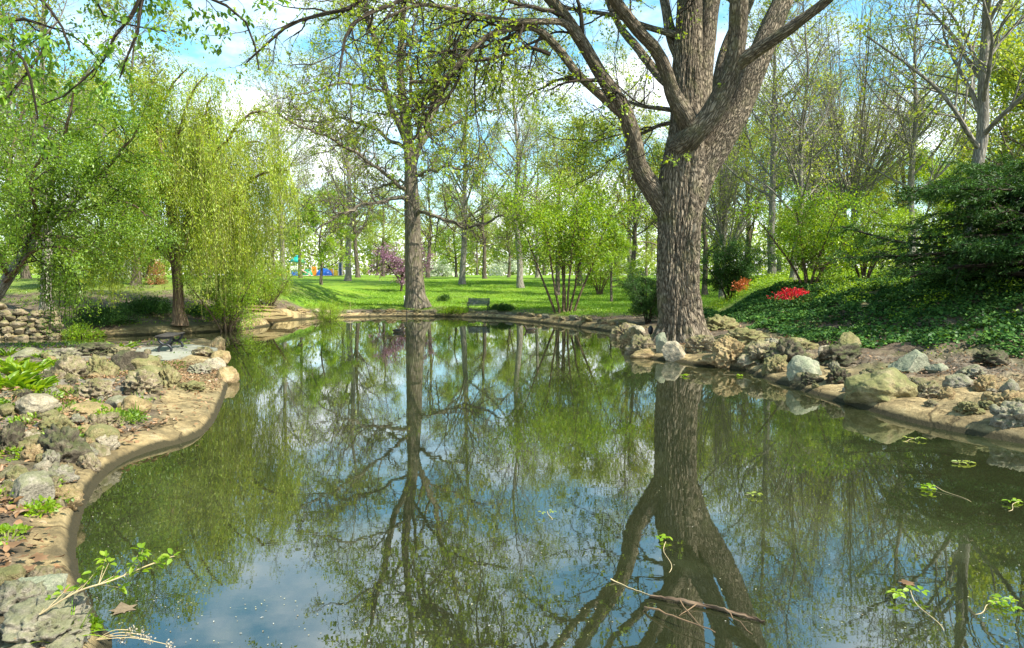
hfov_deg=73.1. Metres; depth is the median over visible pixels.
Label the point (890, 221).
bright shrub
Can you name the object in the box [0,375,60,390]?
leafy plant
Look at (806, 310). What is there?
ivy
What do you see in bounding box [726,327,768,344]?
stone
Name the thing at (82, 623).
grass tuft
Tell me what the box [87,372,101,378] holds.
stone
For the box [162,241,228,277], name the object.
green shrub
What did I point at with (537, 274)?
park tree
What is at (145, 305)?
shrub
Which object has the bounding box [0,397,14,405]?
ground plant
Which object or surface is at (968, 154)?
park tree
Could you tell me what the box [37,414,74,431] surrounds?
stone
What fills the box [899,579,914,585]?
dead leaf
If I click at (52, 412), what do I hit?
stone
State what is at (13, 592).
stone
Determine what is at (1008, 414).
stone
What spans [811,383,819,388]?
stone
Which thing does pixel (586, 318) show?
stone
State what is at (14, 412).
stone
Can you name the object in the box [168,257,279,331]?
willow shrub
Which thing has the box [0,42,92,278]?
park tree
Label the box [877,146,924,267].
park tree
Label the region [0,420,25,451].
stone
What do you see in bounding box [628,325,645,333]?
stone
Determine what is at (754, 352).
stone
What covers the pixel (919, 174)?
park tree
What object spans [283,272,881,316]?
grass
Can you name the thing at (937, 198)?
park tree
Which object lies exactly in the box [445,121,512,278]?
park tree
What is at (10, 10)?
park tree
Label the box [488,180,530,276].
park tree
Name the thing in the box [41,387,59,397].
stone
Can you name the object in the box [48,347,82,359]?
stone
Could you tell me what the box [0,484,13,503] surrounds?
ground plant
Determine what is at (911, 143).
park tree
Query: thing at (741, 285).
azalea shrub
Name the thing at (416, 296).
oak tree
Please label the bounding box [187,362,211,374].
stone
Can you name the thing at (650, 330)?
ground light
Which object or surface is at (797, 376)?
stone
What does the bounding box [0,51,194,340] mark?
leaning tree
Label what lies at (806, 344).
stone
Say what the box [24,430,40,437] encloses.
stone
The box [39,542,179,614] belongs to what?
leafy twig
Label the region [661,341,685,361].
stone
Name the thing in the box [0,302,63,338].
stone wall
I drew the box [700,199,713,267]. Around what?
park tree
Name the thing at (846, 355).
stone
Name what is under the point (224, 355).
stone
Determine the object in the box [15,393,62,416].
stone
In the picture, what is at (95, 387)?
stone
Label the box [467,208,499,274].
park tree
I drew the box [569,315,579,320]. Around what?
stone
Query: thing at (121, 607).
dead leaf
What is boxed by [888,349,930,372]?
stone
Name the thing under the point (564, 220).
multi stem tree
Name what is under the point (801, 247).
bright shrub
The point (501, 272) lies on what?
white shrub
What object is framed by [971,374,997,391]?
stone
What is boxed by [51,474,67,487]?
stone
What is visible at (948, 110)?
park tree
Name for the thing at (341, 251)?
park tree
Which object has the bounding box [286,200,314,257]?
park tree
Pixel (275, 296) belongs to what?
green shrub
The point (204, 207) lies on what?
willow tree
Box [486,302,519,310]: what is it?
juniper shrub
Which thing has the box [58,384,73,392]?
stone
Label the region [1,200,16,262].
park tree
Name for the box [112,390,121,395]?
stone
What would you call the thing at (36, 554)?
dead leaf
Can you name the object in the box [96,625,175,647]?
dried flower
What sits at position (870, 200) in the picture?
park tree
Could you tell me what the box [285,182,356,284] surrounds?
shade tree
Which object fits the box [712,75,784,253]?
gold tree
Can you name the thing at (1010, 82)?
park tree
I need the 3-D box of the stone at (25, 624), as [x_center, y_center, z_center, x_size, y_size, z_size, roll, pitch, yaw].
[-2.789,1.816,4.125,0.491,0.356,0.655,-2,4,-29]
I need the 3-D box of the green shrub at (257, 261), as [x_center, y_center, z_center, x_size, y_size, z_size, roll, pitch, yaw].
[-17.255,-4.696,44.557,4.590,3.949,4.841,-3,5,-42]
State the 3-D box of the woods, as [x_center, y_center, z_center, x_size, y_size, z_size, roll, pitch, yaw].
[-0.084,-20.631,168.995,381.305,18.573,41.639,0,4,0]
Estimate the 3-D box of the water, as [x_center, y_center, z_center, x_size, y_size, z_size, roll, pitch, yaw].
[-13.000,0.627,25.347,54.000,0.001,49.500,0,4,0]
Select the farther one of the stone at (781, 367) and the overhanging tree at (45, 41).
the stone at (781, 367)
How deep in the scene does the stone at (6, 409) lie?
9.50 m
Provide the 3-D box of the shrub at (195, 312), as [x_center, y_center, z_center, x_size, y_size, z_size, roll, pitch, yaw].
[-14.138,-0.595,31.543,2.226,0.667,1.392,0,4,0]
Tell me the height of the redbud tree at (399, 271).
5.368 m
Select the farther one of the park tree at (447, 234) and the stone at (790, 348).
the park tree at (447, 234)
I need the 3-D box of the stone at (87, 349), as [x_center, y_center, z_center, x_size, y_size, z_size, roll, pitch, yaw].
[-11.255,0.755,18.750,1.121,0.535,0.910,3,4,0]
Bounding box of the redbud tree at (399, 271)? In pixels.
[366,235,436,290]
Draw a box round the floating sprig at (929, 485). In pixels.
[921,483,967,499]
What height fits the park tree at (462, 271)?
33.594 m
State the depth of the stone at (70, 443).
8.01 m
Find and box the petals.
[97,371,1016,644]
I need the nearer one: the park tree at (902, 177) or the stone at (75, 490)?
the stone at (75, 490)
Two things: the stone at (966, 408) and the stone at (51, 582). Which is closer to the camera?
the stone at (51, 582)
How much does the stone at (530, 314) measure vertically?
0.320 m
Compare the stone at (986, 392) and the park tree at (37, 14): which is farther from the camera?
the park tree at (37, 14)
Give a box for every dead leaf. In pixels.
[5,540,23,547]
[14,503,30,512]
[23,564,35,570]
[29,552,42,557]
[32,555,47,562]
[109,602,136,614]
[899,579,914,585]
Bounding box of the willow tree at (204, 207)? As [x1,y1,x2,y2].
[64,40,314,325]
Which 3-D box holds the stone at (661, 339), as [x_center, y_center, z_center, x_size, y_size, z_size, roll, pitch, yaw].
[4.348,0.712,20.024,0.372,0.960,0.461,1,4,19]
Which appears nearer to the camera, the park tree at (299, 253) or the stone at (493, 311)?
the stone at (493, 311)
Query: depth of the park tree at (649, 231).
123.67 m
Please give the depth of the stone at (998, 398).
10.88 m
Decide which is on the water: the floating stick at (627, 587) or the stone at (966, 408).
the floating stick at (627, 587)
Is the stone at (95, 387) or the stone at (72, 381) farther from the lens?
the stone at (72, 381)
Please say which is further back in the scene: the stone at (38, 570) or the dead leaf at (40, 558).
the dead leaf at (40, 558)
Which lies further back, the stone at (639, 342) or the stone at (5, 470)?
the stone at (639, 342)
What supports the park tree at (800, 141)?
on the ground at (62, 524)
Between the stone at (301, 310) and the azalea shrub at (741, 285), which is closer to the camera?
the azalea shrub at (741, 285)
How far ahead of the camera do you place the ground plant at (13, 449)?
7.87 m
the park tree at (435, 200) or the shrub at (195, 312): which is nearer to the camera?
the shrub at (195, 312)
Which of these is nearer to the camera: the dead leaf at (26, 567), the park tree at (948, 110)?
the dead leaf at (26, 567)
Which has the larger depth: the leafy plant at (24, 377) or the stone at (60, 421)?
the leafy plant at (24, 377)
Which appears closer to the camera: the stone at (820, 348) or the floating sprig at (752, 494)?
the floating sprig at (752, 494)
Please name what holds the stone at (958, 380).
on the ground at (62, 524)
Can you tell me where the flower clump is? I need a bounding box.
[436,293,451,301]
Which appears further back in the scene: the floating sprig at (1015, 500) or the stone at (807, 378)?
the stone at (807, 378)
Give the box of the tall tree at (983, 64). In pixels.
[820,0,1023,240]
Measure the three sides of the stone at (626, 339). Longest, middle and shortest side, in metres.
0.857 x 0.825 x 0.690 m
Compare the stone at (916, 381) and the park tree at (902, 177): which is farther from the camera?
the park tree at (902, 177)
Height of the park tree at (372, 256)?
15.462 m
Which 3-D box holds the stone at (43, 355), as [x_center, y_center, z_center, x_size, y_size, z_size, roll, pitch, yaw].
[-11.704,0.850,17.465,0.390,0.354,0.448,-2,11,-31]
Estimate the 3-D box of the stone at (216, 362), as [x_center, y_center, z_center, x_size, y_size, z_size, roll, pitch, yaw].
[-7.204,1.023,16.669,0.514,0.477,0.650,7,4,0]
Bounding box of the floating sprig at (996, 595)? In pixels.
[978,593,1023,613]
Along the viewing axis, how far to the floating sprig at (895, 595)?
4.95 m
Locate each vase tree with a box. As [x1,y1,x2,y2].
[647,96,817,298]
[750,0,993,268]
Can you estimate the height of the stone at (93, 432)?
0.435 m
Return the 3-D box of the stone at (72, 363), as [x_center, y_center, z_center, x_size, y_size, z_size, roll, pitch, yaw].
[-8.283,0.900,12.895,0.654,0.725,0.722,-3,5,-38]
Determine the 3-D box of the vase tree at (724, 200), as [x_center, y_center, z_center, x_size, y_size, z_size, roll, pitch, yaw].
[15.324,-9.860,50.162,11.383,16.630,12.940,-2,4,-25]
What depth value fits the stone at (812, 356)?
16.48 m
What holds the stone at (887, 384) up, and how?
on the ground at (62, 524)
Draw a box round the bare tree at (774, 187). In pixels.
[714,0,878,276]
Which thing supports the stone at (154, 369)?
on the ground at (62, 524)
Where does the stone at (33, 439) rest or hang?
on the ground at (62, 524)
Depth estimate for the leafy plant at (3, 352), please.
18.06 m
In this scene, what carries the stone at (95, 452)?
on the ground at (62, 524)
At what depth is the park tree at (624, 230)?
139.00 m
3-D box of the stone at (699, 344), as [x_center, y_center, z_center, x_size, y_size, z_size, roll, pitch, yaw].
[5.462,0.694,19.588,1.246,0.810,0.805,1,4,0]
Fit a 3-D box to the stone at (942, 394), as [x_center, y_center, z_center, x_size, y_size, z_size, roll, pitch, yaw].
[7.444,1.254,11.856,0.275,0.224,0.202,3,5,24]
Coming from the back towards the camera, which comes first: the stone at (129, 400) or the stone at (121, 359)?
the stone at (121, 359)
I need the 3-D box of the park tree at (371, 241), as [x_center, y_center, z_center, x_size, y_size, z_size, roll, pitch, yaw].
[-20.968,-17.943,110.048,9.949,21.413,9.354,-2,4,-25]
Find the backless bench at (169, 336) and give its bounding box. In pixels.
[155,332,184,351]
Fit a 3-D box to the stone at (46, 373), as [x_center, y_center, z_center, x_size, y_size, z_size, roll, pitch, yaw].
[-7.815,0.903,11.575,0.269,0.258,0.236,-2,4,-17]
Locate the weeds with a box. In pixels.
[0,277,996,461]
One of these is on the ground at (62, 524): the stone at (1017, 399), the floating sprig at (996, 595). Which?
the stone at (1017, 399)
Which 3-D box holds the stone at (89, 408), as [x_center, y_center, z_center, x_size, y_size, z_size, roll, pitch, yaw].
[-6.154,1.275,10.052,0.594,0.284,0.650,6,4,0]
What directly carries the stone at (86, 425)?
on the ground at (62, 524)
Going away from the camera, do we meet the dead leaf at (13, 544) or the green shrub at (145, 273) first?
the dead leaf at (13, 544)
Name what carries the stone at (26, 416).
on the ground at (62, 524)
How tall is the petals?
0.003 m
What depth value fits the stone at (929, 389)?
12.14 m
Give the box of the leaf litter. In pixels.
[0,294,1023,647]
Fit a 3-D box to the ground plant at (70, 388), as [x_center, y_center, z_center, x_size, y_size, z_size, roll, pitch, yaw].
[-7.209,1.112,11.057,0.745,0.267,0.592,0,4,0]
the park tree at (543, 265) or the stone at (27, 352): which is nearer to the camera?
the stone at (27, 352)
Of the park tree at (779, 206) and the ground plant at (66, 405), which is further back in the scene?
the park tree at (779, 206)
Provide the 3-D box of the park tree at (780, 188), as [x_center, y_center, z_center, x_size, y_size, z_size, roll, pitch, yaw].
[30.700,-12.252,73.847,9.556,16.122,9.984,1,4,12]
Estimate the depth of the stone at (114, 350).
18.51 m
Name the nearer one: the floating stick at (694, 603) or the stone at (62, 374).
the floating stick at (694, 603)
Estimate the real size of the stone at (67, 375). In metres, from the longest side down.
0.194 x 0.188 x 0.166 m
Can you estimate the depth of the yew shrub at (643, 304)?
29.62 m
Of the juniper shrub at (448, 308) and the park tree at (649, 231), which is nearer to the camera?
the juniper shrub at (448, 308)
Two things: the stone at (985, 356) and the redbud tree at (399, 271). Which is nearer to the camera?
the stone at (985, 356)
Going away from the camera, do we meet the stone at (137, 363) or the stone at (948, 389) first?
the stone at (948, 389)
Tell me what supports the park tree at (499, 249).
on the ground at (62, 524)
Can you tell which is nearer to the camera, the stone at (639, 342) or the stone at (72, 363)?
the stone at (72, 363)
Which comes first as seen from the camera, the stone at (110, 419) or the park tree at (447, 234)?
the stone at (110, 419)
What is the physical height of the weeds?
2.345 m
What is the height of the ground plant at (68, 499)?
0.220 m
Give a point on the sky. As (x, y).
(229, 57)
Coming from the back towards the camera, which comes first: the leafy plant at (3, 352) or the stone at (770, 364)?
the leafy plant at (3, 352)
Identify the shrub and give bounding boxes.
[0,227,100,285]
[60,321,106,337]
[62,302,143,326]
[107,224,168,277]
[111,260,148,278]
[116,294,171,314]
[145,258,166,284]
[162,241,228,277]
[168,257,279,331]
[185,304,218,316]
[221,228,274,274]
[228,259,309,308]
[302,298,356,320]
[425,259,458,276]
[436,305,468,313]
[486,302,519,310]
[488,255,529,275]
[616,263,657,323]
[700,231,784,301]
[727,175,912,283]
[731,277,751,291]
[766,287,809,299]
[809,198,927,279]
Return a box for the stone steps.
[245,305,294,321]
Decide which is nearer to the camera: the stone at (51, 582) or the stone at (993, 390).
the stone at (51, 582)
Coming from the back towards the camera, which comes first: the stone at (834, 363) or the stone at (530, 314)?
the stone at (530, 314)
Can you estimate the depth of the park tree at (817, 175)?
50.45 m
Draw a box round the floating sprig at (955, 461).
[952,460,974,463]
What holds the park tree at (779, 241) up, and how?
on the ground at (62, 524)
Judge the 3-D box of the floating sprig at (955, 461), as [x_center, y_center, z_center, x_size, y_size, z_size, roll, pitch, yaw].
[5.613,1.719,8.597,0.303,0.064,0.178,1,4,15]
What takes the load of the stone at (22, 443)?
on the ground at (62, 524)
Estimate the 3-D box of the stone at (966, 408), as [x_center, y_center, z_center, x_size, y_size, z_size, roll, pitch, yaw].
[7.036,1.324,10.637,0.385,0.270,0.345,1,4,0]
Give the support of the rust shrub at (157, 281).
on the ground at (62, 524)
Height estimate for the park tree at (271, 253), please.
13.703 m
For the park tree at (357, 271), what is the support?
on the ground at (62, 524)
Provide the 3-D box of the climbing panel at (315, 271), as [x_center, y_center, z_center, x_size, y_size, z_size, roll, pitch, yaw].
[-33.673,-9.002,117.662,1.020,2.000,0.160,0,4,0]
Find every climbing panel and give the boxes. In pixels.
[311,265,316,275]
[333,269,338,275]
[338,261,342,275]
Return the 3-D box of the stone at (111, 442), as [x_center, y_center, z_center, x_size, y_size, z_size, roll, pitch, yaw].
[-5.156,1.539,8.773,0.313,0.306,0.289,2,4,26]
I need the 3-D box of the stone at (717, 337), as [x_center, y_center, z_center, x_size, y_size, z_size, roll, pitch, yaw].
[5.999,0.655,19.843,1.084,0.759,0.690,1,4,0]
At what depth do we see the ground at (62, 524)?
15.64 m
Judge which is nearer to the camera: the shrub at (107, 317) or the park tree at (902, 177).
the shrub at (107, 317)
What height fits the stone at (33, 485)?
0.442 m
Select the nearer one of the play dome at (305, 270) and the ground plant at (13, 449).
the ground plant at (13, 449)
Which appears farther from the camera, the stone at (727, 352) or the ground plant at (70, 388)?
the stone at (727, 352)
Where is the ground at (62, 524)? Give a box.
[0,274,1023,647]
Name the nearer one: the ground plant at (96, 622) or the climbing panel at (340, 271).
the ground plant at (96, 622)
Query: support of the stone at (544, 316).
on the ground at (62, 524)
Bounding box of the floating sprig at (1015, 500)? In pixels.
[1001,498,1021,510]
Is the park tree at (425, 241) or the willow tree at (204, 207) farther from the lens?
the park tree at (425, 241)
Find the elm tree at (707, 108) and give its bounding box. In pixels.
[219,0,1016,344]
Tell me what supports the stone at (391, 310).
on the ground at (62, 524)
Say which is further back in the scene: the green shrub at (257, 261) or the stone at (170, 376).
the green shrub at (257, 261)
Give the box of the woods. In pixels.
[0,198,995,274]
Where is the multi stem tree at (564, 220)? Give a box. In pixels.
[469,148,653,312]
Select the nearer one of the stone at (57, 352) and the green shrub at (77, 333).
the stone at (57, 352)
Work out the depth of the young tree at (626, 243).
49.38 m
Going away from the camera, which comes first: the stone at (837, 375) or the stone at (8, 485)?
the stone at (8, 485)
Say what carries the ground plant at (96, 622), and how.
on the ground at (62, 524)
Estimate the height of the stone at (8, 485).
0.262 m
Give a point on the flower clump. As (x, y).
(443, 297)
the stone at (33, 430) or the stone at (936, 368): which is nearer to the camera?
the stone at (33, 430)
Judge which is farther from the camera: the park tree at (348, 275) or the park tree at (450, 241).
the park tree at (450, 241)
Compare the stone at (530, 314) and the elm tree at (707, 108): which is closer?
the elm tree at (707, 108)
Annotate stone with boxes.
[0,403,14,416]
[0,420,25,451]
[0,465,21,482]
[0,480,13,498]
[0,564,25,585]
[0,579,47,614]
[0,590,93,647]
[5,466,30,479]
[8,470,54,506]
[11,347,41,358]
[11,409,17,415]
[12,389,24,399]
[15,388,32,397]
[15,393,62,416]
[16,440,30,450]
[17,413,32,425]
[18,573,67,592]
[19,443,42,461]
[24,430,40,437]
[25,434,38,443]
[25,565,61,576]
[27,428,40,434]
[32,460,50,470]
[35,451,45,462]
[36,409,59,418]
[36,423,92,463]
[37,370,53,378]
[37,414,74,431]
[39,350,50,359]
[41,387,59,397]
[42,449,60,465]
[47,464,79,482]
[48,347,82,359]
[50,353,88,379]
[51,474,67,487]
[53,370,65,378]
[54,483,84,510]
[56,496,67,506]
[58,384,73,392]
[60,402,113,416]
[64,373,75,379]
[64,378,76,384]
[69,413,85,424]
[70,423,89,433]
[73,389,84,397]
[76,342,114,355]
[76,377,112,400]
[77,452,100,472]
[83,413,106,425]
[83,423,119,441]
[86,437,94,443]
[87,353,119,377]
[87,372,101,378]
[90,442,110,456]
[90,446,98,455]
[95,434,120,449]
[104,412,125,427]
[105,395,124,407]
[106,345,135,355]
[111,350,148,370]
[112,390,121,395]
[121,395,151,413]
[122,369,164,395]
[131,355,161,368]
[134,365,161,374]
[143,349,151,353]
[158,364,181,387]
[175,380,205,391]
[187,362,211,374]
[191,346,213,356]
[203,357,225,369]
[207,336,224,349]
[210,350,230,363]
[216,366,239,383]
[296,308,306,312]
[385,308,396,311]
[413,309,421,312]
[489,310,497,313]
[527,313,534,316]
[542,314,549,318]
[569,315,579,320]
[581,315,592,321]
[597,319,606,323]
[609,322,630,337]
[618,320,627,325]
[620,327,643,345]
[625,334,654,354]
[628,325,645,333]
[630,348,656,357]
[655,332,666,352]
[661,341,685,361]
[684,334,715,353]
[693,354,710,364]
[705,314,738,330]
[705,335,744,368]
[714,334,728,339]
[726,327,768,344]
[736,339,775,368]
[761,354,787,375]
[764,338,778,344]
[764,338,808,362]
[774,363,786,371]
[786,355,821,380]
[789,337,818,349]
[794,372,801,380]
[800,372,823,385]
[807,353,815,359]
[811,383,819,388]
[818,342,862,366]
[818,345,828,361]
[825,365,851,383]
[828,361,839,368]
[838,331,861,345]
[843,367,917,402]
[859,368,873,372]
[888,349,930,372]
[913,378,926,384]
[917,380,942,398]
[923,399,938,406]
[924,363,948,372]
[937,390,954,399]
[940,386,955,395]
[942,373,973,388]
[952,401,985,414]
[954,364,987,378]
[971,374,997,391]
[972,348,1008,366]
[979,400,996,409]
[980,391,991,398]
[981,389,1023,406]
[986,388,997,392]
[988,401,1023,428]
[998,379,1019,392]
[1011,397,1023,402]
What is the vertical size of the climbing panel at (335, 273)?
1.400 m
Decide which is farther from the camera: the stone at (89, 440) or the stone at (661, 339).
the stone at (661, 339)
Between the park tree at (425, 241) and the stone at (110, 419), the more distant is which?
the park tree at (425, 241)
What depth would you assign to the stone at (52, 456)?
7.77 m
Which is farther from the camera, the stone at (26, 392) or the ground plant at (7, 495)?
the stone at (26, 392)
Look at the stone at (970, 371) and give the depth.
13.23 m
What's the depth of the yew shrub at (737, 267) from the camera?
37.62 m
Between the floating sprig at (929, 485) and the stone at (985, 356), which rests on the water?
the floating sprig at (929, 485)
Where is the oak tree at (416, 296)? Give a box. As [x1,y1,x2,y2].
[240,0,545,308]
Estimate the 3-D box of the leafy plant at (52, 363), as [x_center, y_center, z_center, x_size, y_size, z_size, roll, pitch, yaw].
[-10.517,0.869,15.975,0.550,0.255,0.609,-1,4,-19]
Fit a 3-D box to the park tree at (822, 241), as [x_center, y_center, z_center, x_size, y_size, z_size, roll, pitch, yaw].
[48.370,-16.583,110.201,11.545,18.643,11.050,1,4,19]
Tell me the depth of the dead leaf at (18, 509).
6.08 m
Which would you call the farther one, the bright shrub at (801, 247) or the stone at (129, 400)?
the bright shrub at (801, 247)
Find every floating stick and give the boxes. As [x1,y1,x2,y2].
[610,579,648,594]
[644,606,715,632]
[650,595,764,633]
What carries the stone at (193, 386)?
on the ground at (62, 524)
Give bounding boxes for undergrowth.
[710,266,1023,317]
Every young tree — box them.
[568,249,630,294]
[597,216,643,301]
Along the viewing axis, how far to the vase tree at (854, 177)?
42.31 m
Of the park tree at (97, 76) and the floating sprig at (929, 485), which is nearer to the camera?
the floating sprig at (929, 485)
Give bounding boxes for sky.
[0,0,1023,274]
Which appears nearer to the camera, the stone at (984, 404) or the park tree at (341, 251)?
the stone at (984, 404)
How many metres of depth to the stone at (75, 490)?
6.61 m
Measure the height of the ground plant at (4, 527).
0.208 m
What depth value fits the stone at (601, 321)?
31.45 m
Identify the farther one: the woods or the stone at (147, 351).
the woods
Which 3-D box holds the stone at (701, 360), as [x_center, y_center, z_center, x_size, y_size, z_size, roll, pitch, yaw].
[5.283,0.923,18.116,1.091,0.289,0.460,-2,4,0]
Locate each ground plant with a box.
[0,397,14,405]
[0,446,23,460]
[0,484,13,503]
[0,523,32,545]
[2,411,36,426]
[12,494,62,517]
[31,387,68,398]
[56,401,84,412]
[56,490,74,502]
[59,384,77,397]
[71,425,85,437]
[88,404,127,417]
[88,613,104,633]
[114,408,150,424]
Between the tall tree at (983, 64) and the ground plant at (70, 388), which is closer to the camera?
the ground plant at (70, 388)
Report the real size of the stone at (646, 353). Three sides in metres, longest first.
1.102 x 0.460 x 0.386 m
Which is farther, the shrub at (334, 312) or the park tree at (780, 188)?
the park tree at (780, 188)
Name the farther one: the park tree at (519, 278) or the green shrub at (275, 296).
the park tree at (519, 278)
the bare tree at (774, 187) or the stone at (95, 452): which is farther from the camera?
the bare tree at (774, 187)
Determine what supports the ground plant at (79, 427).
on the ground at (62, 524)
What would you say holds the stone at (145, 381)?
on the ground at (62, 524)
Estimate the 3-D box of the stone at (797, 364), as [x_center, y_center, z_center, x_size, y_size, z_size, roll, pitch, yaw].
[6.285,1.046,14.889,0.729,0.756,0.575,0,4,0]
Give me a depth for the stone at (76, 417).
9.27 m
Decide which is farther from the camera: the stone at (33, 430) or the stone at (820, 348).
the stone at (820, 348)
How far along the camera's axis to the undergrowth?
28.98 m
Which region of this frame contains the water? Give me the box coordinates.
[0,316,1023,647]
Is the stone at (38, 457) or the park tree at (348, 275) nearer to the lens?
the stone at (38, 457)
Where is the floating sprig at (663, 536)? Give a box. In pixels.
[656,534,672,570]
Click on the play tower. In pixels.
(295, 260)
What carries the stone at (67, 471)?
on the ground at (62, 524)
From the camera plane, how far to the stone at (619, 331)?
26.80 m
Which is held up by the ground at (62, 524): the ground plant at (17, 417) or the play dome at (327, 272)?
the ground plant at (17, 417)
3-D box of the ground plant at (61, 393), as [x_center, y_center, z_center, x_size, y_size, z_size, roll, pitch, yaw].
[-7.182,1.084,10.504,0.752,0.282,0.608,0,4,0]
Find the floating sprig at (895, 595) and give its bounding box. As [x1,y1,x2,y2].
[885,585,943,629]
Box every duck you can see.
[392,327,404,331]
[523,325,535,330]
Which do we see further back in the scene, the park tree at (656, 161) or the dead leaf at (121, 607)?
the park tree at (656, 161)
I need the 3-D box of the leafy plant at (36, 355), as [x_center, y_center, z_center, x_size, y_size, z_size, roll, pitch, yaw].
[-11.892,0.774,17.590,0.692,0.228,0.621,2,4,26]
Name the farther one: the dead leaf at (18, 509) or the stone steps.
the stone steps
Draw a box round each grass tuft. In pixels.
[30,598,113,643]
[126,401,148,415]
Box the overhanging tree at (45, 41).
[0,0,291,158]
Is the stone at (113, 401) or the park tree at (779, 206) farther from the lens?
the park tree at (779, 206)
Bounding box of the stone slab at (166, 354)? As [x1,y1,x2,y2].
[136,344,217,360]
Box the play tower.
[279,255,310,275]
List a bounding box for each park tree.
[0,0,55,194]
[0,0,160,310]
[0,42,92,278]
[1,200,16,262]
[9,60,121,273]
[56,0,211,285]
[238,8,332,279]
[258,199,288,276]
[270,143,327,277]
[281,0,402,280]
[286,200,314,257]
[312,174,364,274]
[327,128,387,277]
[352,148,404,276]
[357,209,400,274]
[398,141,452,277]
[404,200,435,256]
[419,0,527,284]
[421,181,486,276]
[433,204,459,258]
[445,0,597,287]
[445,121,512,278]
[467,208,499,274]
[481,191,535,274]
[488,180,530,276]
[500,74,566,277]
[509,81,627,285]
[520,111,597,294]
[526,188,555,274]
[588,21,669,277]
[594,99,667,280]
[598,206,638,272]
[625,115,713,264]
[625,196,656,274]
[652,122,766,279]
[661,126,752,294]
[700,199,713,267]
[715,0,875,280]
[746,0,953,267]
[750,117,807,273]
[759,150,848,270]
[760,60,867,271]
[777,176,839,267]
[809,0,1021,264]
[821,151,900,267]
[859,84,941,267]
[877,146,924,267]
[882,142,961,263]
[907,53,1000,247]
[914,137,971,252]
[941,0,1023,186]
[948,0,1023,236]
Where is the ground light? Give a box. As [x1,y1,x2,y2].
[648,325,652,335]
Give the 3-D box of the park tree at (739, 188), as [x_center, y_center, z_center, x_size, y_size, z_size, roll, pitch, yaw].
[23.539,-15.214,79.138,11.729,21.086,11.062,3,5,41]
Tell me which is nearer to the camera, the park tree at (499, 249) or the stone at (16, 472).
the stone at (16, 472)
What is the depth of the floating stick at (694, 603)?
4.80 m
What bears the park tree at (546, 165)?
on the ground at (62, 524)
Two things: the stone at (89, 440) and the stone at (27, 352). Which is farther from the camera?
the stone at (27, 352)
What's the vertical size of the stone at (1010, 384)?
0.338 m
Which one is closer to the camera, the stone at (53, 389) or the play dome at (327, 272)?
the stone at (53, 389)
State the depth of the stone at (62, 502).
6.52 m
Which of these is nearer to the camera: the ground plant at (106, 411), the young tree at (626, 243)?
the ground plant at (106, 411)
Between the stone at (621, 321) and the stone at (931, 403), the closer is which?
the stone at (931, 403)
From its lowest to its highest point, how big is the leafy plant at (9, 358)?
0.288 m
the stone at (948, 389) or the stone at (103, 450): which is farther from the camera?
the stone at (948, 389)
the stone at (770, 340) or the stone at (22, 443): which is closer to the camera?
the stone at (22, 443)
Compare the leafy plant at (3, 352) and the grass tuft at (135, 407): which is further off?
the leafy plant at (3, 352)
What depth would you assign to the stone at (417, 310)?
42.11 m
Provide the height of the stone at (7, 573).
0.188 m
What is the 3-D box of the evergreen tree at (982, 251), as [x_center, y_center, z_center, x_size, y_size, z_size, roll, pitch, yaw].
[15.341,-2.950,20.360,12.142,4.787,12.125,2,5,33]
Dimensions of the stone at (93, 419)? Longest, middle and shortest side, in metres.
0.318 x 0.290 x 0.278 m
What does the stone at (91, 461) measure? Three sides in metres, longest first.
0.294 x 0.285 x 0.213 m
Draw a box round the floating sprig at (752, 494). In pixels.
[745,491,762,495]
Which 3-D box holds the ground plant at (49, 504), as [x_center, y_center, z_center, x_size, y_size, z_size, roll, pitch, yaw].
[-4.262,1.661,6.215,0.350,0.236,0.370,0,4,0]
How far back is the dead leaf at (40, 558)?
5.22 m
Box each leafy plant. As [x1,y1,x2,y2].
[0,346,23,355]
[0,356,29,366]
[0,357,55,374]
[0,369,43,386]
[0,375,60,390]
[31,350,47,357]
[41,357,58,365]
[106,341,139,347]
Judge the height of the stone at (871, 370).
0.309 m
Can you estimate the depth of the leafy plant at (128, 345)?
19.28 m
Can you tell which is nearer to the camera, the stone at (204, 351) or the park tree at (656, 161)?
the stone at (204, 351)
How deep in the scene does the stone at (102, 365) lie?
13.92 m
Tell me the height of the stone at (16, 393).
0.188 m
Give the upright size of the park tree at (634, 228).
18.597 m
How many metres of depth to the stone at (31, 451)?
7.79 m
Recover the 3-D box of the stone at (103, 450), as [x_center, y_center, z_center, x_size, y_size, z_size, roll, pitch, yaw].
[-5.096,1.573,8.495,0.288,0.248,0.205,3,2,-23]
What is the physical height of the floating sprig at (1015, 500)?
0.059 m
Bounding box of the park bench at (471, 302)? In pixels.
[466,298,489,310]
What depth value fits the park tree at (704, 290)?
57.75 m
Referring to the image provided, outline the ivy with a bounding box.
[703,266,1023,357]
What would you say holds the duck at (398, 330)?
on the water
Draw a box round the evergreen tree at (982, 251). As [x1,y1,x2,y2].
[817,151,1023,292]
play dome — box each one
[302,269,312,275]
[316,268,332,275]
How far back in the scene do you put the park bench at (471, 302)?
42.50 m
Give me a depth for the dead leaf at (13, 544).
5.28 m
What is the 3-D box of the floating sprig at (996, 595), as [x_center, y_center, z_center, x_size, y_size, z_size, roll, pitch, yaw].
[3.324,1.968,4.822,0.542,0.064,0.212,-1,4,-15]
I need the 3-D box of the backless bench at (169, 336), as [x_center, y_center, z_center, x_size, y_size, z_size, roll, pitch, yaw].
[-9.809,0.507,19.862,0.479,0.471,1.400,-1,4,-13]
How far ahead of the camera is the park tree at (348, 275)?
76.00 m

